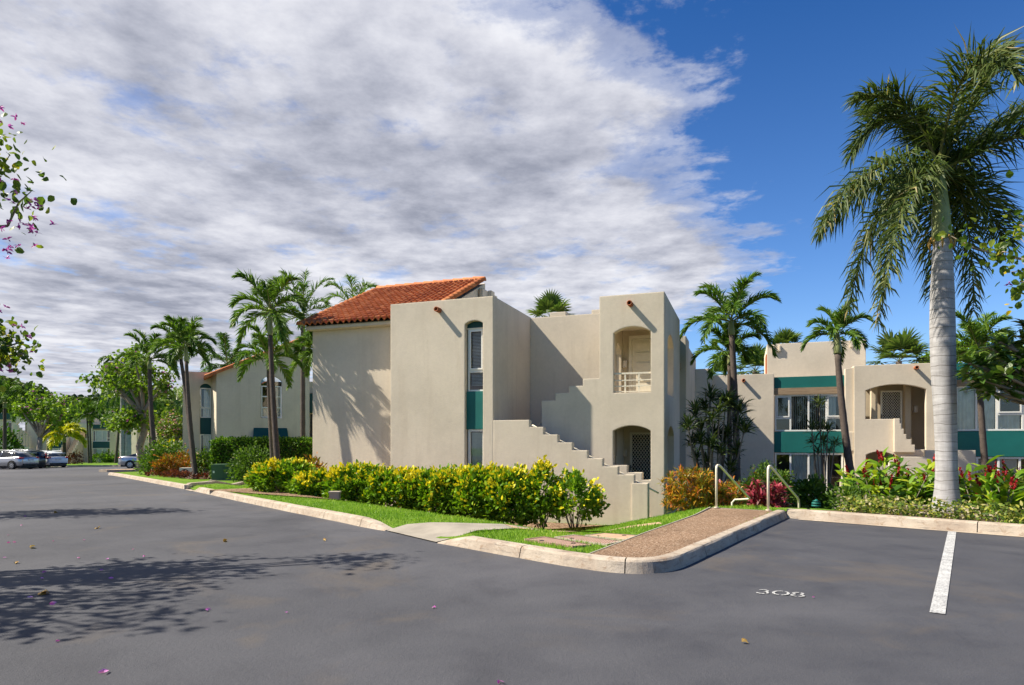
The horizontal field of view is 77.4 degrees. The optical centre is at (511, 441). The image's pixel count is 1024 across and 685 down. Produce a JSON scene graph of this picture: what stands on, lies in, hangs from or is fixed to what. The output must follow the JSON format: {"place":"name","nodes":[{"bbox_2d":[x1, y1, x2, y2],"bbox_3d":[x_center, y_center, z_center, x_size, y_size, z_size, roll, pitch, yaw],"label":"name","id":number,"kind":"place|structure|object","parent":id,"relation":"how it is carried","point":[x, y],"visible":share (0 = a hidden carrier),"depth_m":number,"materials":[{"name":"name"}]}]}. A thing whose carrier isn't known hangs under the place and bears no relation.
{"place":"outdoors","nodes":[
{"label":"outdoors","id":0,"kind":"place"},
{"bbox_2d":[67,463,118,464],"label":"lawn","id":1,"kind":"structure","parent":0,"point":[95,464],"depth_m":77.97,"materials":[{"name":"green plant"}]},
{"bbox_2d":[0,422,26,450],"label":"green bush","id":2,"kind":"object","parent":1,"relation":"on","point":[12,440],"visible":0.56,"depth_m":80.14,"materials":[{"name":"green plant"}]},
{"bbox_2d":[0,376,31,450],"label":"manila palm","id":3,"kind":"object","parent":1,"relation":"on","point":[9,391],"visible":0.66,"depth_m":69.92,"materials":[{"name":"green plant"}]},
{"bbox_2d":[8,381,85,449],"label":"orchid tree","id":4,"kind":"object","parent":1,"relation":"on","point":[39,426],"visible":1,"depth_m":67.37,"materials":[{"name":"green plant"}]},
{"bbox_2d":[43,422,87,454],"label":"golden palm","id":5,"kind":"object","parent":1,"relation":"on","point":[71,428],"visible":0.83,"depth_m":83.69,"materials":[{"name":"yellow plant"}]},
{"bbox_2d":[66,397,110,462],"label":"manila palm","id":6,"kind":"object","parent":1,"relation":"on","point":[87,402],"visible":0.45,"depth_m":94.88,"materials":[{"name":"green plant"}]},
{"bbox_2d":[68,401,109,462],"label":"manila palm","id":7,"kind":"object","parent":1,"relation":"on","point":[78,419],"visible":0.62,"depth_m":94.89,"materials":[{"name":"green plant"}]},
{"bbox_2d":[100,397,133,462],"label":"manila palm","id":8,"kind":"object","parent":1,"relation":"on","point":[107,415],"visible":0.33,"depth_m":89.82,"materials":[{"name":"green plant"}]},
{"bbox_2d":[92,350,146,456],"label":"royal palm","id":9,"kind":"object","parent":1,"relation":"on","point":[122,435],"visible":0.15,"depth_m":75.68,"materials":[{"name":"green plant"}]},
{"bbox_2d":[95,358,158,455],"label":"royal palm","id":10,"kind":"object","parent":1,"relation":"on","point":[128,450],"visible":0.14,"depth_m":75.69,"materials":[{"name":"green plant"}]},
{"bbox_2d":[146,378,182,437],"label":"coconut palm","id":11,"kind":"object","parent":1,"relation":"on","point":[177,402],"visible":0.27,"depth_m":78.98,"materials":[{"name":"green plant"}]},
{"bbox_2d":[388,522,532,541],"bbox_3d":[-0.861,1.450,10.816,1.977,0.127,1.910,0,0,-36],"label":"apron","id":12,"kind":"object","parent":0,"point":[431,531],"visible":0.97,"depth_m":10.53,"materials":[{"name":"grey concrete"}]},
{"bbox_2d":[115,470,845,560],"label":"lawn","id":13,"kind":"structure","parent":0,"point":[186,481],"depth_m":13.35,"materials":[{"name":"green plant"}]},
{"bbox_2d":[75,342,178,470],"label":"orchid tree","id":14,"kind":"object","parent":13,"relation":"on","point":[126,421],"visible":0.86,"depth_m":41.64,"materials":[{"name":"green plant"}]},
{"bbox_2d":[113,328,180,473],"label":"manila palm","id":15,"kind":"object","parent":13,"relation":"on","point":[143,347],"visible":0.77,"depth_m":39.26,"materials":[{"name":"green plant"}]},
{"bbox_2d":[132,436,196,474],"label":"flowering shrub","id":16,"kind":"object","parent":13,"relation":"on","point":[156,449],"visible":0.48,"depth_m":35.93,"materials":[{"name":"green plant"}]},
{"bbox_2d":[147,404,182,449],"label":"pink flowering tree","id":17,"kind":"object","parent":13,"relation":"on","point":[167,428],"visible":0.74,"depth_m":51.08,"materials":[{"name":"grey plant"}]},
{"bbox_2d":[149,452,181,475],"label":"croton bush","id":18,"kind":"object","parent":13,"relation":"on","point":[167,459],"visible":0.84,"depth_m":33.28,"materials":[{"name":"orange plant"}]},
{"bbox_2d":[145,314,211,466],"bbox_3d":[-17.479,-2.177,33.695,2.991,8.812,3.012,0,0,0],"label":"manila palm","id":19,"kind":"object","parent":13,"relation":"on","point":[191,351],"visible":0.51,"depth_m":33.31,"materials":[{"name":"green plant"}]},
{"bbox_2d":[209,464,237,480],"bbox_3d":[-13.933,1.630,31.000,1.240,1.070,1.100,0,0,-16],"label":"transformer box","id":20,"kind":"object","parent":13,"relation":"on","point":[217,473],"visible":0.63,"depth_m":30.52,"materials":[{"name":"green paint"}]},
{"bbox_2d":[183,339,312,470],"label":"apartment building","id":21,"kind":"structure","parent":13,"relation":"on","point":[224,402],"depth_m":43.21,"materials":[{"name":"paint"}]},
{"bbox_2d":[200,388,210,407],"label":"window","id":22,"kind":"structure","parent":21,"relation":"in","point":[204,392],"depth_m":43.83,"materials":[{"name":"white glass"}]},
{"bbox_2d":[261,386,280,417],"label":"window","id":23,"kind":"structure","parent":21,"relation":"in","point":[264,409],"depth_m":43.88,"materials":[{"name":"white glass"}]},
{"bbox_2d":[232,323,303,457],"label":"manila palm","id":24,"kind":"object","parent":13,"relation":"on","point":[262,343],"visible":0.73,"depth_m":27.92,"materials":[{"name":"green plant"}]},
{"bbox_2d":[227,268,312,489],"bbox_3d":[-9.081,-2.150,24.112,3.246,8.768,3.228,0,0,0],"label":"manila palm","id":25,"kind":"object","parent":13,"relation":"on","point":[270,291],"visible":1,"depth_m":23.82,"materials":[{"name":"green plant"}]},
{"bbox_2d":[285,329,312,390],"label":"manila palm","id":26,"kind":"object","parent":13,"relation":"on","point":[307,356],"visible":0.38,"depth_m":28.95,"materials":[{"name":"green plant"}]},
{"bbox_2d":[323,273,378,305],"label":"foxtail palm","id":27,"kind":"object","parent":13,"relation":"on","point":[363,288],"visible":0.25,"depth_m":41.34,"materials":[{"name":"green plant"}]},
{"bbox_2d":[212,488,611,532],"bbox_3d":[-2.915,2.017,19.006,13.617,1.027,6.089,0,0,28],"label":"mulch bed","id":28,"kind":"object","parent":13,"relation":"on","point":[558,526],"visible":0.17,"depth_m":18.99,"materials":[{"name":"brown soil"}]},
{"bbox_2d":[243,456,317,491],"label":"gold hedge bush","id":29,"kind":"object","parent":28,"relation":"on","point":[270,474],"visible":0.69,"depth_m":19.46,"materials":[{"name":"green plant"}]},
{"bbox_2d":[280,464,359,498],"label":"gold hedge bush","id":30,"kind":"object","parent":28,"relation":"on","point":[300,483],"visible":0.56,"depth_m":18.64,"materials":[{"name":"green plant"}]},
{"bbox_2d":[320,459,396,505],"bbox_3d":[-4.390,1.269,18.925,2.632,1.506,2.057,0,0,0],"label":"gold hedge bush","id":31,"kind":"object","parent":28,"relation":"on","point":[338,476],"visible":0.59,"depth_m":18.30,"materials":[{"name":"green plant"}]},
{"bbox_2d":[355,465,428,508],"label":"gold hedge bush","id":32,"kind":"object","parent":28,"relation":"on","point":[396,475],"visible":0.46,"depth_m":17.91,"materials":[{"name":"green plant"}]},
{"bbox_2d":[388,465,474,515],"bbox_3d":[-2.180,1.484,18.036,2.333,1.665,2.320,0,0,43],"label":"gold hedge bush","id":33,"kind":"object","parent":28,"relation":"on","point":[427,478],"visible":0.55,"depth_m":17.53,"materials":[{"name":"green plant"}]},
{"bbox_2d":[428,461,515,522],"bbox_3d":[-1.046,1.482,17.741,2.458,1.931,2.259,0,0,33],"label":"gold hedge bush","id":34,"kind":"object","parent":28,"relation":"on","point":[466,496],"visible":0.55,"depth_m":17.17,"materials":[{"name":"green plant"}]},
{"bbox_2d":[464,462,545,527],"bbox_3d":[-0.209,1.556,17.451,2.325,2.018,2.294,0,0,0],"label":"gold hedge bush","id":35,"kind":"object","parent":28,"relation":"on","point":[508,476],"visible":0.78,"depth_m":16.89,"materials":[{"name":"green plant"}]},
{"bbox_2d":[514,455,570,528],"bbox_3d":[0.738,1.510,17.308,1.659,2.310,1.504,0,0,0],"label":"gold hedge bush","id":36,"kind":"object","parent":28,"relation":"on","point":[538,474],"visible":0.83,"depth_m":16.98,"materials":[{"name":"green plant"}]},
{"bbox_2d":[546,463,610,532],"bbox_3d":[1.756,1.581,17.043,1.754,1.988,1.607,0,0,0],"label":"gold hedge bush","id":37,"kind":"object","parent":28,"relation":"on","point":[592,498],"visible":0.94,"depth_m":16.79,"materials":[{"name":"green plant"}]},
{"bbox_2d":[296,276,695,524],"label":"apartment building","id":38,"kind":"structure","parent":13,"relation":"on","point":[456,371],"depth_m":21.83,"materials":[{"name":"paint"}]},
{"bbox_2d":[468,329,482,370],"bbox_3d":[-1.032,-3.032,21.613,0.595,1.383,0.925,0,0,20],"label":"window","id":39,"kind":"structure","parent":38,"relation":"in","point":[475,336],"depth_m":21.34,"materials":[{"name":"white glass"}]},
{"bbox_2d":[468,371,482,390],"bbox_3d":[-1.027,-2.001,21.625,0.595,0.671,0.900,0,0,20],"label":"window","id":40,"kind":"structure","parent":38,"relation":"in","point":[475,378],"depth_m":21.37,"materials":[{"name":"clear glass"}]},
{"bbox_2d":[468,429,482,514],"bbox_3d":[-1.029,1.022,21.620,0.595,2.855,0.912,0,0,20],"label":"window","id":41,"kind":"structure","parent":38,"relation":"in","point":[475,436],"depth_m":21.30,"materials":[{"name":"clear glass"}]},
{"bbox_2d":[629,335,650,392],"bbox_3d":[4.811,-2.610,23.172,1.140,2.480,0.099,0,0,20],"label":"entry door","id":42,"kind":"structure","parent":38,"relation":"in","point":[639,345],"depth_m":23.19,"materials":[{"name":"beige paint"}]},
{"bbox_2d":[630,432,650,479],"bbox_3d":[4.793,0.810,23.152,0.994,2.280,0.403,0,0,0],"label":"security door","id":43,"kind":"structure","parent":38,"relation":"in","point":[640,442],"depth_m":23.21,"materials":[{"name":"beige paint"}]},
{"bbox_2d":[525,289,574,317],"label":"fan palm","id":44,"kind":"object","parent":13,"relation":"on","point":[549,302],"visible":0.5,"depth_m":35.54,"materials":[{"name":"green plant"}]},
{"bbox_2d":[524,536,591,547],"bbox_3d":[0.594,1.425,8.727,0.433,0.133,0.962,0,0,-38],"label":"utility cover","id":45,"kind":"object","parent":13,"relation":"on","point":[545,539],"visible":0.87,"depth_m":8.72,"materials":[{"name":"beige concrete"}]},
{"bbox_2d":[554,534,619,545],"bbox_3d":[1.100,1.440,9.045,0.934,0.134,0.474,0,0,44],"label":"utility cover","id":46,"kind":"object","parent":13,"relation":"on","point":[596,540],"visible":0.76,"depth_m":9.00,"materials":[{"name":"beige concrete"}]},
{"bbox_2d":[585,533,634,539],"bbox_3d":[1.510,1.453,9.430,0.764,0.156,0.509,0,0,45],"label":"utility cover","id":47,"kind":"object","parent":13,"relation":"on","point":[615,536],"visible":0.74,"depth_m":9.41,"materials":[{"name":"beige concrete"}]},
{"bbox_2d":[655,463,725,512],"bbox_3d":[4.343,1.216,15.607,1.638,1.416,1.600,0,0,0],"label":"croton bush","id":48,"kind":"object","parent":13,"relation":"on","point":[690,477],"visible":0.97,"depth_m":15.36,"materials":[{"name":"orange plant"}]},
{"bbox_2d":[690,320,761,480],"bbox_3d":[8.819,-0.952,26.249,2.805,8.531,3.160,0,0,0],"label":"manila palm","id":49,"kind":"object","parent":13,"relation":"on","point":[721,355],"visible":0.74,"depth_m":26.07,"materials":[{"name":"green plant"}]},
{"bbox_2d":[709,476,750,507],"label":"croton bush","id":50,"kind":"object","parent":13,"relation":"on","point":[727,499],"visible":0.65,"depth_m":15.49,"materials":[{"name":"orange plant"}]},
{"bbox_2d":[736,342,765,374],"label":"fan palm","id":51,"kind":"object","parent":13,"relation":"on","point":[740,366],"visible":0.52,"depth_m":45.66,"materials":[{"name":"green plant"}]},
{"bbox_2d":[765,327,803,349],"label":"fan palm","id":52,"kind":"object","parent":13,"relation":"on","point":[786,336],"visible":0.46,"depth_m":51.38,"materials":[{"name":"green plant"}]},
{"bbox_2d":[675,508,1005,521],"bbox_3d":[30.200,2.343,34.500,49.600,1.984,71.000,0,0,0],"label":"garden bed","id":53,"kind":"object","parent":13,"relation":"on","point":[900,514],"visible":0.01,"depth_m":11.75,"materials":[{"name":"soil"}]},
{"bbox_2d":[679,380,757,492],"bbox_3d":[6.439,0.318,20.320,2.718,4.724,1.718,0,0,0],"label":"dracaena","id":54,"kind":"object","parent":53,"relation":"on","point":[730,402],"visible":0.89,"depth_m":20.20,"materials":[{"name":"green plant"}]},
{"bbox_2d":[680,270,781,481],"bbox_3d":[8.384,-1.752,24.658,3.773,9.655,3.605,0,0,0],"label":"manila palm","id":55,"kind":"object","parent":53,"relation":"on","point":[732,307],"visible":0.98,"depth_m":24.47,"materials":[{"name":"green plant"}]},
{"bbox_2d":[738,478,792,507],"bbox_3d":[6.778,1.617,17.200,1.584,1.386,1.388,0,0,0],"label":"red cordyline","id":56,"kind":"object","parent":53,"relation":"on","point":[758,496],"visible":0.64,"depth_m":16.93,"materials":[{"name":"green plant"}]},
{"bbox_2d":[737,459,808,507],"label":"round bush","id":57,"kind":"object","parent":53,"relation":"on","point":[755,475],"visible":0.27,"depth_m":18.84,"materials":[{"name":"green plant"}]},
{"bbox_2d":[789,472,837,509],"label":"green bush","id":58,"kind":"object","parent":53,"relation":"on","point":[814,485],"visible":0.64,"depth_m":21.18,"materials":[{"name":"green plant"}]},
{"bbox_2d":[800,394,842,499],"bbox_3d":[12.743,0.668,26.207,1.914,5.274,1.332,0,0,0],"label":"dracaena","id":59,"kind":"object","parent":53,"relation":"on","point":[822,438],"visible":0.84,"depth_m":26.20,"materials":[{"name":"green plant"}]},
{"bbox_2d":[800,298,873,483],"bbox_3d":[13.774,-1.254,26.977,2.784,9.729,2.926,0,0,0],"label":"manila palm","id":60,"kind":"object","parent":53,"relation":"on","point":[838,322],"visible":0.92,"depth_m":26.77,"materials":[{"name":"green plant"}]},
{"bbox_2d":[820,476,873,510],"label":"shrub","id":61,"kind":"object","parent":53,"relation":"on","point":[837,489],"visible":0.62,"depth_m":13.15,"materials":[{"name":"green plant"}]},
{"bbox_2d":[835,455,917,510],"bbox_3d":[8.320,1.167,14.660,1.728,1.688,1.911,0,0,26],"label":"red ginger","id":62,"kind":"object","parent":53,"relation":"on","point":[879,478],"visible":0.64,"depth_m":14.57,"materials":[{"name":"green plant"}]},
{"bbox_2d":[810,24,1023,512],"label":"royal palm","id":63,"kind":"object","parent":53,"relation":"on","point":[950,198],"visible":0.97,"depth_m":12.37,"materials":[{"name":"green plant"}]},
{"bbox_2d":[834,492,1023,523],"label":"ground cover","id":64,"kind":"object","parent":53,"relation":"on","point":[856,504],"visible":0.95,"depth_m":11.44,"materials":[{"name":"green plant"}]},
{"bbox_2d":[897,471,969,504],"bbox_3d":[9.734,1.394,14.684,2.156,1.569,2.080,0,0,0],"label":"red ginger","id":65,"kind":"object","parent":53,"relation":"on","point":[925,495],"visible":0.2,"depth_m":14.46,"materials":[{"name":"green plant"}]},
{"bbox_2d":[890,455,1023,506],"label":"red ginger","id":66,"kind":"object","parent":53,"relation":"on","point":[968,466],"visible":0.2,"depth_m":14.51,"materials":[{"name":"green plant"}]},
{"bbox_2d":[934,129,1023,315],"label":"orchid tree","id":67,"kind":"object","parent":53,"relation":"on","point":[1000,250],"visible":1,"depth_m":9.11,"materials":[{"name":"green plant"}]},
{"bbox_2d":[955,307,1020,475],"bbox_3d":[18.945,-0.905,26.017,3.186,9.162,3.365,0,0,19],"label":"manila palm","id":68,"kind":"object","parent":53,"relation":"on","point":[976,332],"visible":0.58,"depth_m":25.89,"materials":[{"name":"green plant"}]},
{"bbox_2d":[953,318,1023,404],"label":"plumeria tree","id":69,"kind":"object","parent":53,"relation":"on","point":[998,369],"visible":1,"depth_m":11.48,"materials":[{"name":"green plant"}]},
{"bbox_2d":[958,459,1023,520],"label":"red ginger","id":70,"kind":"object","parent":53,"relation":"on","point":[972,493],"visible":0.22,"depth_m":13.76,"materials":[{"name":"green plant"}]},
{"bbox_2d":[963,464,1023,512],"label":"red ginger","id":71,"kind":"object","parent":53,"relation":"on","point":[1005,490],"visible":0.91,"depth_m":12.15,"materials":[{"name":"green plant"}]},
{"bbox_2d":[695,340,1023,509],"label":"apartment building","id":72,"kind":"structure","parent":13,"relation":"on","point":[890,406],"depth_m":31.27,"materials":[{"name":"paint"}]},
{"bbox_2d":[774,394,840,430],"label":"window","id":73,"kind":"structure","parent":72,"relation":"in","point":[791,412],"depth_m":31.81,"materials":[{"name":"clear glass"}]},
{"bbox_2d":[774,453,842,495],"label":"window","id":74,"kind":"structure","parent":72,"relation":"in","point":[802,464],"depth_m":31.76,"materials":[{"name":"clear glass"}]},
{"bbox_2d":[880,390,901,428],"bbox_3d":[18.371,-1.345,30.960,0.882,2.230,0.362,0,0,0],"label":"security door","id":75,"kind":"structure","parent":72,"relation":"in","point":[890,401],"depth_m":30.97,"materials":[{"name":"beige paint"}]},
{"bbox_2d":[957,386,1023,430],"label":"window","id":76,"kind":"structure","parent":72,"relation":"in","point":[999,415],"depth_m":29.08,"materials":[{"name":"clear glass"}]},
{"bbox_2d":[976,457,1023,477],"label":"window","id":77,"kind":"structure","parent":72,"relation":"in","point":[1011,462],"depth_m":28.78,"materials":[{"name":"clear glass"}]},
{"bbox_2d":[835,447,934,510],"bbox_3d":[9.074,1.145,15.154,2.443,2.071,2.712,0,0,16],"label":"red ginger","id":78,"kind":"object","parent":13,"relation":"on","point":[911,477],"visible":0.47,"depth_m":14.76,"materials":[{"name":"green plant"}]},
{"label":"mulch bed","id":79,"kind":"structure","parent":13,"relation":"on","visible":0},
{"bbox_2d":[152,314,217,477],"bbox_3d":[-16.410,-2.179,32.458,3.160,8.794,3.256,0,0,0],"label":"manila palm","id":80,"kind":"object","parent":79,"relation":"on","point":[187,333],"visible":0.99,"depth_m":32.12,"materials":[{"name":"green plant"}]},
{"bbox_2d":[189,446,210,476],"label":"green bush","id":81,"kind":"object","parent":79,"relation":"on","point":[204,455],"visible":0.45,"depth_m":33.51,"materials":[{"name":"green plant"}]},
{"bbox_2d":[219,441,281,481],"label":"flowering shrub","id":82,"kind":"object","parent":79,"relation":"on","point":[246,459],"visible":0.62,"depth_m":30.09,"materials":[{"name":"green plant"}]},
{"bbox_2d":[208,435,312,478],"bbox_3d":[-12.542,0.969,32.464,5.494,2.662,2.080,0,0,0],"label":"clipped hedge","id":83,"kind":"object","parent":79,"relation":"on","point":[290,447],"visible":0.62,"depth_m":31.79,"materials":[{"name":"green plant"}]},
{"bbox_2d":[264,268,334,436],"bbox_3d":[-12.405,-3.939,37.929,4.828,13.479,4.818,0,0,0],"label":"foxtail palm","id":84,"kind":"object","parent":79,"relation":"on","point":[296,288],"visible":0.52,"depth_m":37.88,"materials":[{"name":"green plant"}]},
{"bbox_2d":[0,467,1023,684],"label":"asphalt road","id":85,"kind":"structure","parent":0,"point":[357,603],"depth_m":5.85,"materials":[{"name":"grey asphalt"}]},
{"bbox_2d":[0,450,38,468],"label":"parked car","id":86,"kind":"object","parent":85,"relation":"on","point":[12,459],"visible":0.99,"depth_m":56.10,"materials":[{"name":"silver metal"}]},
{"bbox_2d":[0,304,44,392],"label":"orchid tree","id":87,"kind":"object","parent":85,"relation":"on","point":[6,348],"visible":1,"depth_m":14.79,"materials":[{"name":"green plant"}]},
{"bbox_2d":[12,449,46,468],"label":"parked car","id":88,"kind":"object","parent":85,"relation":"on","point":[40,454],"visible":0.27,"depth_m":60.03,"materials":[{"name":"black paint"}]},
{"bbox_2d":[0,106,76,258],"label":"orchid tree","id":89,"kind":"object","parent":85,"relation":"on","point":[16,166],"visible":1,"depth_m":8.26,"materials":[{"name":"green plant"}]},
{"bbox_2d":[42,450,68,467],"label":"parked car","id":90,"kind":"object","parent":85,"relation":"on","point":[55,458],"visible":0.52,"depth_m":62.33,"materials":[{"name":"white paint"}]},
{"bbox_2d":[118,452,149,468],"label":"parked car","id":91,"kind":"object","parent":85,"relation":"on","point":[126,461],"visible":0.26,"depth_m":54.91,"materials":[{"name":"silver metal"}]},
{"bbox_2d":[108,471,191,488],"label":"kerb","id":92,"kind":"structure","parent":85,"relation":"on","point":[167,483],"depth_m":28.40,"materials":[{"name":"concrete"}]},
{"bbox_2d":[180,332,264,409],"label":"foxtail palm","id":93,"kind":"object","parent":85,"relation":"on","point":[226,346],"visible":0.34,"depth_m":55.26,"materials":[{"name":"green plant"}]},
{"bbox_2d":[195,487,391,530],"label":"kerb","id":94,"kind":"structure","parent":85,"relation":"on","point":[357,520],"depth_m":13.75,"materials":[{"name":"concrete"}]},
{"bbox_2d":[438,510,786,573],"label":"kerb","id":95,"kind":"structure","parent":85,"relation":"on","point":[683,557],"depth_m":8.05,"materials":[{"name":"concrete"}]},
{"bbox_2d":[786,508,1023,535],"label":"kerb","id":96,"kind":"structure","parent":85,"relation":"on","point":[957,525],"depth_m":11.16,"materials":[{"name":"concrete"}]},
{"bbox_2d":[798,519,1023,536],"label":"gutter strip","id":97,"kind":"object","parent":85,"relation":"on","point":[913,527],"visible":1,"depth_m":10.97,"materials":[{"name":"concrete"}]},
{"bbox_2d":[930,531,955,613],"bbox_3d":[5.500,1.492,8.080,0.115,0.001,6.194,0,0,36],"label":"parking stripe","id":98,"kind":"object","parent":85,"relation":"on","point":[939,600],"visible":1,"depth_m":6.96,"materials":[{"name":"paint"}]},
{"bbox_2d":[0,0,1023,429],"label":"sky","id":99,"kind":"structure","parent":0,"point":[585,151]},
{"bbox_2d":[591,508,771,557],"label":"walkway","id":100,"kind":"structure","parent":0,"point":[675,536],"depth_m":9.41,"materials":[{"name":"brown gravel"}]},
{"bbox_2d":[714,464,749,507],"bbox_3d":[4.863,1.359,14.040,0.437,1.783,2.388,0,0,27],"label":"handrail","id":101,"kind":"object","parent":100,"relation":"on","point":[716,484],"visible":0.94,"depth_m":13.21,"materials":[{"name":"white metal"}]},
{"bbox_2d":[765,465,799,510],"bbox_3d":[5.827,1.384,13.632,0.099,1.833,2.682,0,0,37],"label":"handrail","id":102,"kind":"object","parent":100,"relation":"on","point":[782,480],"visible":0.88,"depth_m":12.80,"materials":[{"name":"white metal"}]},
{"bbox_2d":[866,326,929,364],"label":"fan palm","id":103,"kind":"object","parent":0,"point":[908,343],"visible":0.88,"depth_m":39.27,"materials":[{"name":"green plant"}]},
{"bbox_3d":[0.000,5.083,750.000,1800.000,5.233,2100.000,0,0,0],"label":"ground","id":104,"kind":"structure","parent":0,"visible":0},
{"bbox_2d":[0,375,53,419],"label":"broad tree","id":105,"kind":"object","parent":104,"relation":"on","point":[22,384],"visible":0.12,"depth_m":134.12,"materials":[{"name":"green plant"}]},
{"bbox_2d":[0,411,119,462],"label":"apartment building","id":106,"kind":"structure","parent":104,"relation":"on","point":[103,439],"depth_m":112.91,"materials":[{"name":"paint"}]},
{"bbox_2d":[47,389,115,425],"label":"broad tree","id":107,"kind":"object","parent":104,"relation":"on","point":[95,398],"visible":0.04,"depth_m":145.19,"materials":[{"name":"green plant"}]},
{"bbox_2d":[131,427,182,453],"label":"apartment building","id":108,"kind":"structure","parent":104,"relation":"on","point":[134,439],"depth_m":107.00,"materials":[{"name":"paint"}]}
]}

